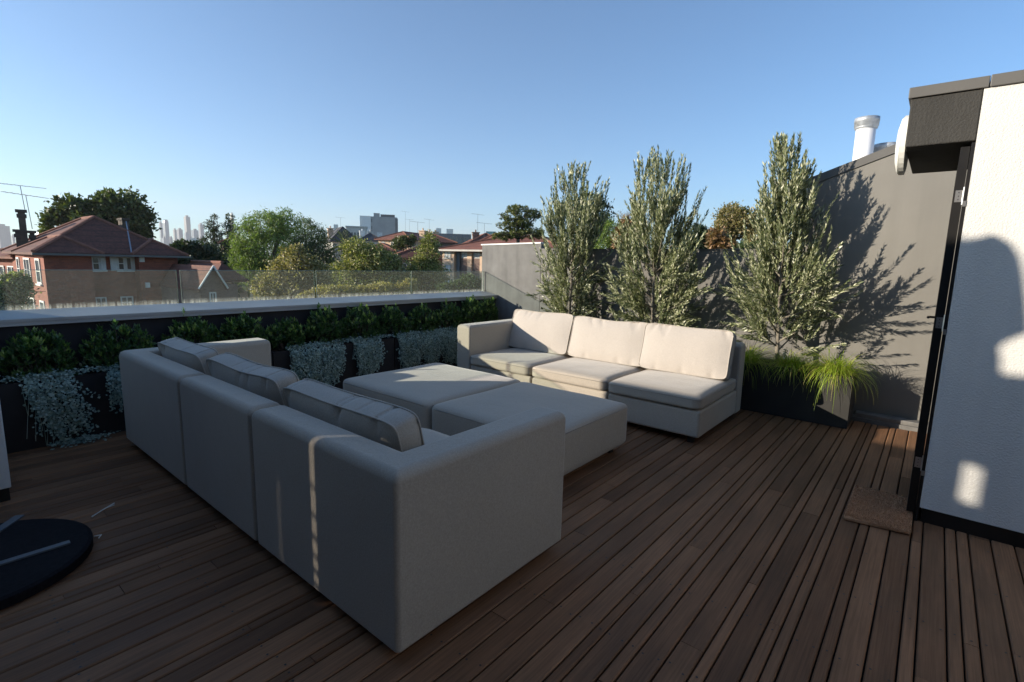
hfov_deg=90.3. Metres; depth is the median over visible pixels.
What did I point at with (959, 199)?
open door
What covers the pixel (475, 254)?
window
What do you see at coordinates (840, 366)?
grass tuft
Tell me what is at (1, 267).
window
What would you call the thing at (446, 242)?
tiled house
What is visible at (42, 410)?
trailing plant
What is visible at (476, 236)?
tiled house
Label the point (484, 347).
sofa module
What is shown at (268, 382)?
back cushion
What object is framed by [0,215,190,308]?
brick house
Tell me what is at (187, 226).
skyline tower
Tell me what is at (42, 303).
window
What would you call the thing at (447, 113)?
sky
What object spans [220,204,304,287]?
weeping tree
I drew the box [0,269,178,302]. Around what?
glass panel
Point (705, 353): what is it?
back cushion
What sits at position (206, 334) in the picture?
hedge shrub
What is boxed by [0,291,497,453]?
parapet wall
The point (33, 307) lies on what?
window
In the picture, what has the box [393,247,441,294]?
tiled house
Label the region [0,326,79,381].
hedge shrub
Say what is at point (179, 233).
skyline tower
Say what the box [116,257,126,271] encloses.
window
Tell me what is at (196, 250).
bushy tree
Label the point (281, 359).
planter box
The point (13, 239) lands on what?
skyline tower
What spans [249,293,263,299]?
ground
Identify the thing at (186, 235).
skyline tower
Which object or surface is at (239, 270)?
glass panel
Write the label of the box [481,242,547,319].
rendered wall
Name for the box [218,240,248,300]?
tiled house
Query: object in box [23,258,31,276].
window
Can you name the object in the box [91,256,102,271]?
window
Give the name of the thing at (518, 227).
cypress tree
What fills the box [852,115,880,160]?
flue pipe
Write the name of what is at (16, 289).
bushy tree
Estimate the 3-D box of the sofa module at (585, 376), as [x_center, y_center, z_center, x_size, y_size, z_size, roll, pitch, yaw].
[0.864,0.279,5.173,0.843,0.714,1.125,9,11,39]
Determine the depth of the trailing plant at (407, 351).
6.13 m
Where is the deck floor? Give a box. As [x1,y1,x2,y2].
[687,427,1023,681]
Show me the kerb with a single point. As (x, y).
(887, 421)
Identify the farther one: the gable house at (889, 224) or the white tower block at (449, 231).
the white tower block at (449, 231)
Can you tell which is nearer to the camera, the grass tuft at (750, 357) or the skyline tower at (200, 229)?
the grass tuft at (750, 357)
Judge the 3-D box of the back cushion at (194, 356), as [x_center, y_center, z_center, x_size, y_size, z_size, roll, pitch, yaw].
[-2.187,0.216,3.519,0.806,0.425,0.218,9,11,39]
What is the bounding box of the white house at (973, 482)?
[905,70,1023,549]
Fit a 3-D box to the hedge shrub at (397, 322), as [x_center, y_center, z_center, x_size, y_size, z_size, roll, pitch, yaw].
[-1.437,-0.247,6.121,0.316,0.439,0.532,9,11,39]
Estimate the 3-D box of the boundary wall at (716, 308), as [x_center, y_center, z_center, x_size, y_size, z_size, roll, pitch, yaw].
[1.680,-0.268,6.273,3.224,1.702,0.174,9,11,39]
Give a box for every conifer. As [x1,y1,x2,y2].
[196,214,231,267]
[217,213,245,283]
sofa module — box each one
[119,338,270,484]
[180,375,279,540]
[252,405,565,652]
[457,319,572,382]
[532,357,645,398]
[608,342,745,442]
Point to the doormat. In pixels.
(878, 509)
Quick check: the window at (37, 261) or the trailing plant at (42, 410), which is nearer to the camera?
the trailing plant at (42, 410)
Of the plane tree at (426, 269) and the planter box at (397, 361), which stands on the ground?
the plane tree at (426, 269)
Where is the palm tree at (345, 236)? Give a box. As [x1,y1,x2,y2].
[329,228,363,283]
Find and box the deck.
[0,409,1023,681]
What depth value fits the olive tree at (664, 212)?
5.56 m
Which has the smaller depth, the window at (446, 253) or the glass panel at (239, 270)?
the glass panel at (239, 270)
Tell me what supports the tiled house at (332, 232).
on the ground
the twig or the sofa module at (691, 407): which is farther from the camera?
the sofa module at (691, 407)
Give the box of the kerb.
[852,410,928,433]
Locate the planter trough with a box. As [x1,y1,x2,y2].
[740,358,857,428]
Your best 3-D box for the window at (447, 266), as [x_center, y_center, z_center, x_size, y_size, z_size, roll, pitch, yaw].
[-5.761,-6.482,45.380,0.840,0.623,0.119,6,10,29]
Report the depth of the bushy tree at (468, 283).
26.48 m
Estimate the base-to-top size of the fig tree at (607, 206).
14.695 m
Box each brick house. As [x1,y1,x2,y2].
[0,209,36,273]
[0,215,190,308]
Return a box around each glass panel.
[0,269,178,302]
[179,270,314,302]
[316,271,410,297]
[411,271,483,293]
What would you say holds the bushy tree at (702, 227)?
on the ground
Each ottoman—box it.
[343,363,519,429]
[432,382,627,475]
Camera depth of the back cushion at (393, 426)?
2.14 m
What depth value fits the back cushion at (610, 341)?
5.22 m
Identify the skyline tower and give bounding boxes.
[0,224,11,247]
[11,234,15,243]
[159,220,162,241]
[163,220,169,244]
[173,228,176,240]
[177,228,182,239]
[184,215,190,238]
[184,232,189,240]
[191,229,198,242]
[198,223,204,242]
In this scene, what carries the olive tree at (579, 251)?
in the planter trough
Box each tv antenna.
[0,183,45,208]
[1,191,48,228]
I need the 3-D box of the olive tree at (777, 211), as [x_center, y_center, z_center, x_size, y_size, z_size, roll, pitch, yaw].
[2.667,-0.839,4.890,1.205,2.262,1.408,2,9,4]
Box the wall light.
[895,115,908,174]
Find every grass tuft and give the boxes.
[743,342,782,386]
[755,346,825,389]
[793,344,884,411]
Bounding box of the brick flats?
[438,234,569,292]
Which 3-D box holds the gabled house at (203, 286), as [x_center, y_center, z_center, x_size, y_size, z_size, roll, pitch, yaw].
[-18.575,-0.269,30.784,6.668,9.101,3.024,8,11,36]
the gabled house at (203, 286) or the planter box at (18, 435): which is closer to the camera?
the planter box at (18, 435)
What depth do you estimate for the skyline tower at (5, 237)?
2041.23 m
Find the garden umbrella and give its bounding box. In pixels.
[0,515,92,609]
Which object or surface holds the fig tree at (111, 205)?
on the ground
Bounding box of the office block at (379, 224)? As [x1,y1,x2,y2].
[360,213,397,236]
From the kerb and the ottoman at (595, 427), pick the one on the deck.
the ottoman at (595, 427)
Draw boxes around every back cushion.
[157,337,218,375]
[206,352,298,406]
[283,378,424,451]
[509,309,575,355]
[568,316,646,367]
[639,323,736,379]
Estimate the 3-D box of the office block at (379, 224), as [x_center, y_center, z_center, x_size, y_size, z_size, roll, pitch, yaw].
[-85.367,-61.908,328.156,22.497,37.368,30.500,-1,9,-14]
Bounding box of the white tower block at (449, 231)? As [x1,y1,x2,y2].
[447,229,452,233]
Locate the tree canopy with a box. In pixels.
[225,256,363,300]
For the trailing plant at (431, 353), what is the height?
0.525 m
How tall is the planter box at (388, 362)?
0.486 m
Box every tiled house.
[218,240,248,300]
[326,226,357,296]
[359,229,378,244]
[369,243,402,294]
[374,228,441,248]
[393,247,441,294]
[428,230,457,254]
[464,230,489,242]
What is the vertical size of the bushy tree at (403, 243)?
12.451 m
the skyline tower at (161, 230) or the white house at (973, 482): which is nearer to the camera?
the white house at (973, 482)
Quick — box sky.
[0,0,1023,256]
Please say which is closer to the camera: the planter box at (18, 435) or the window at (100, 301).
the planter box at (18, 435)
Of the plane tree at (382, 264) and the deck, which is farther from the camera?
the plane tree at (382, 264)
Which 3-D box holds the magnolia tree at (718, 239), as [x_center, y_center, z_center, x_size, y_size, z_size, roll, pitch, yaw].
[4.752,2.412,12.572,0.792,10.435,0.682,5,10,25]
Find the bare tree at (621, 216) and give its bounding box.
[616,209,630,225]
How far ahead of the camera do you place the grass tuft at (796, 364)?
4.79 m
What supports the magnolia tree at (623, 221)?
on the ground
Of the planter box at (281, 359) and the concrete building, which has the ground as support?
the concrete building
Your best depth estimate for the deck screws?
2.16 m
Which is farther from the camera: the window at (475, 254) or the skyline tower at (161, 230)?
the skyline tower at (161, 230)
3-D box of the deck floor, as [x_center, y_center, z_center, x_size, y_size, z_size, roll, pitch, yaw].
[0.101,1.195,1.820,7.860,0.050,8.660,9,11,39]
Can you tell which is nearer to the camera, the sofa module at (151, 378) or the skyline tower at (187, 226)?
the sofa module at (151, 378)
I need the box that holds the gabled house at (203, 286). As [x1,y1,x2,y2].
[159,260,248,303]
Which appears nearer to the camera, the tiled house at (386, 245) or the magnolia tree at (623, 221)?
the magnolia tree at (623, 221)
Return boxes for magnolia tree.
[607,214,635,248]
[704,224,738,248]
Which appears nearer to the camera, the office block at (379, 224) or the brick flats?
the brick flats
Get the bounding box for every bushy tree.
[0,269,41,309]
[169,238,234,264]
[389,233,417,251]
[435,273,481,292]
[592,216,617,248]
[680,219,712,248]
[734,240,775,248]
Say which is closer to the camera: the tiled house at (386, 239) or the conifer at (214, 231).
the conifer at (214, 231)
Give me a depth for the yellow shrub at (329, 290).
20.36 m
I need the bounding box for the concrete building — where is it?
[345,226,367,238]
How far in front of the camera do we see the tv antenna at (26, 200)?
30.91 m
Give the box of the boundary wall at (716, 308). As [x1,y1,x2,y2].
[539,249,801,360]
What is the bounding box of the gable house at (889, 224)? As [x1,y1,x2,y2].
[791,144,967,421]
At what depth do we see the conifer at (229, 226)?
49.66 m
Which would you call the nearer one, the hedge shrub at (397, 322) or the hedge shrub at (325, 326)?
the hedge shrub at (325, 326)
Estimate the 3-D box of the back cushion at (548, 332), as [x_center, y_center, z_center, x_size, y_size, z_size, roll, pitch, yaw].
[0.340,-0.106,5.847,0.858,0.473,0.256,9,11,39]
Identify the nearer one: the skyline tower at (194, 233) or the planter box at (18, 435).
the planter box at (18, 435)
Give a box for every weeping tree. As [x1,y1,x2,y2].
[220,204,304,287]
[269,215,341,271]
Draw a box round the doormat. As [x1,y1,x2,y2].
[843,484,912,534]
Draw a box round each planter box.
[0,369,125,452]
[271,340,358,388]
[351,336,393,375]
[386,330,453,369]
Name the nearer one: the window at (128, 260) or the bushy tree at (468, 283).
the bushy tree at (468, 283)
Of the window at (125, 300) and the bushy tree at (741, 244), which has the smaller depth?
the bushy tree at (741, 244)
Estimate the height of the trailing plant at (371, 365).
0.496 m
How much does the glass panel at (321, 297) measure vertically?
0.306 m
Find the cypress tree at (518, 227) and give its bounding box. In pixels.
[491,204,544,242]
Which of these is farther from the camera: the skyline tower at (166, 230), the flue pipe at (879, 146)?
the skyline tower at (166, 230)
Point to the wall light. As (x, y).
(901, 158)
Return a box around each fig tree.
[35,185,161,238]
[557,190,620,242]
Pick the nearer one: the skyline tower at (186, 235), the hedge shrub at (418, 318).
the hedge shrub at (418, 318)
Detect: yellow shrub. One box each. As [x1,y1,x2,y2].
[293,283,356,298]
[351,277,418,295]
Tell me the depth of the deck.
2.22 m
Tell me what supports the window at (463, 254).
in the brick flats
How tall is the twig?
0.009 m
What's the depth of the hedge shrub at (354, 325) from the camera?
5.73 m
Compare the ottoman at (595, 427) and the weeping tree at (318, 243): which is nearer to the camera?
the ottoman at (595, 427)
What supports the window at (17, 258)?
in the brick house at (91, 261)
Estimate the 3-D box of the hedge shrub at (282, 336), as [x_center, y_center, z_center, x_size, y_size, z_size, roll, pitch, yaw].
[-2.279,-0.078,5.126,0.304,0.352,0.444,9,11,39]
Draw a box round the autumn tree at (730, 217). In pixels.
[709,200,763,243]
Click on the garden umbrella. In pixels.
(37, 556)
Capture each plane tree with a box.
[242,242,343,299]
[321,235,409,295]
[400,229,451,293]
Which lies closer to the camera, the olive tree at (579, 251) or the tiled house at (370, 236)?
the olive tree at (579, 251)
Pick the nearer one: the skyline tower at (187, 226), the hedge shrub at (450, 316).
the hedge shrub at (450, 316)
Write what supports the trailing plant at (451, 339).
in the planter box
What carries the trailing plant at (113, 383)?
in the planter box at (18, 435)
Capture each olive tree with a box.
[525,160,616,317]
[594,146,713,327]
[711,130,864,366]
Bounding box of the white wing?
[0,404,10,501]
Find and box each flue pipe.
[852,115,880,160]
[873,142,895,152]
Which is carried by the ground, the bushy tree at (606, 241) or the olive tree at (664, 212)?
the bushy tree at (606, 241)
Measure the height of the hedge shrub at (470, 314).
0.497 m
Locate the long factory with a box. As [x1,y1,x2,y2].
[418,233,470,244]
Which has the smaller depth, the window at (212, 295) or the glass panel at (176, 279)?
the glass panel at (176, 279)
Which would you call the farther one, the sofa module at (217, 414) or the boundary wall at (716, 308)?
the boundary wall at (716, 308)
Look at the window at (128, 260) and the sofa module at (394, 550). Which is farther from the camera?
the window at (128, 260)
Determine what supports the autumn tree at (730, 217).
on the ground
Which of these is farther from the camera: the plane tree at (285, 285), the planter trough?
the plane tree at (285, 285)
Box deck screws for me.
[6,416,1023,680]
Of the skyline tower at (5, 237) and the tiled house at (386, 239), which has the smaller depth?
the tiled house at (386, 239)
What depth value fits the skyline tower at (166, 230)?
2368.65 m
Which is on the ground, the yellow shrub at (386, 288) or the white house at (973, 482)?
the yellow shrub at (386, 288)
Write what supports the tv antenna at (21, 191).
attached to the brick house at (21, 236)
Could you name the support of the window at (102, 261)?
in the brick house at (91, 261)
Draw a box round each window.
[0,265,4,273]
[16,257,20,271]
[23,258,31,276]
[29,297,35,308]
[34,258,42,285]
[39,300,44,308]
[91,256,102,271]
[95,297,106,306]
[100,257,107,270]
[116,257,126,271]
[120,296,133,305]
[125,257,134,271]
[209,292,216,301]
[443,251,451,258]
[444,237,469,243]
[444,265,450,271]
[461,252,466,257]
[473,252,479,258]
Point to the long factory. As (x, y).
(460, 238)
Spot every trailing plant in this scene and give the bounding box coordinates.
[0,362,120,449]
[100,364,122,413]
[285,336,360,385]
[348,333,394,375]
[392,330,424,368]
[417,328,443,363]
[435,319,484,364]
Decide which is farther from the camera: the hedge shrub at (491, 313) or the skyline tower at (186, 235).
the skyline tower at (186, 235)
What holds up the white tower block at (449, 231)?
on the ground
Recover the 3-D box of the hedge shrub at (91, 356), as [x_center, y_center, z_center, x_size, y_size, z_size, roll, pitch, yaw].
[-3.147,0.025,4.086,0.309,0.433,0.538,9,11,39]
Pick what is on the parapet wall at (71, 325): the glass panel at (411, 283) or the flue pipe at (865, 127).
the glass panel at (411, 283)
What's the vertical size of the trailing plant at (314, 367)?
0.541 m
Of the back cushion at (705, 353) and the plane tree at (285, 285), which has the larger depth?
the plane tree at (285, 285)
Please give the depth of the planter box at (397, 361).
6.30 m
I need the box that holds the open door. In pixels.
[906,142,975,520]
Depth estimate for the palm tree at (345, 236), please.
61.60 m
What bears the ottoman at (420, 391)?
on the deck
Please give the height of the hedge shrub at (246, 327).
0.433 m
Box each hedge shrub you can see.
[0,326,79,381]
[78,318,156,371]
[160,308,221,342]
[217,310,271,348]
[266,316,305,350]
[304,302,346,345]
[342,303,380,340]
[373,302,411,338]
[405,303,437,334]
[434,298,462,330]
[460,295,484,323]
[476,296,498,321]
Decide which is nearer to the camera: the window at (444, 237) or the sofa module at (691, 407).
the sofa module at (691, 407)
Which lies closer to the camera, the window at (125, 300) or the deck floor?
the deck floor
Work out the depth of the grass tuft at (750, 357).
5.00 m
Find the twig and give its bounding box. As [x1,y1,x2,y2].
[91,503,114,516]

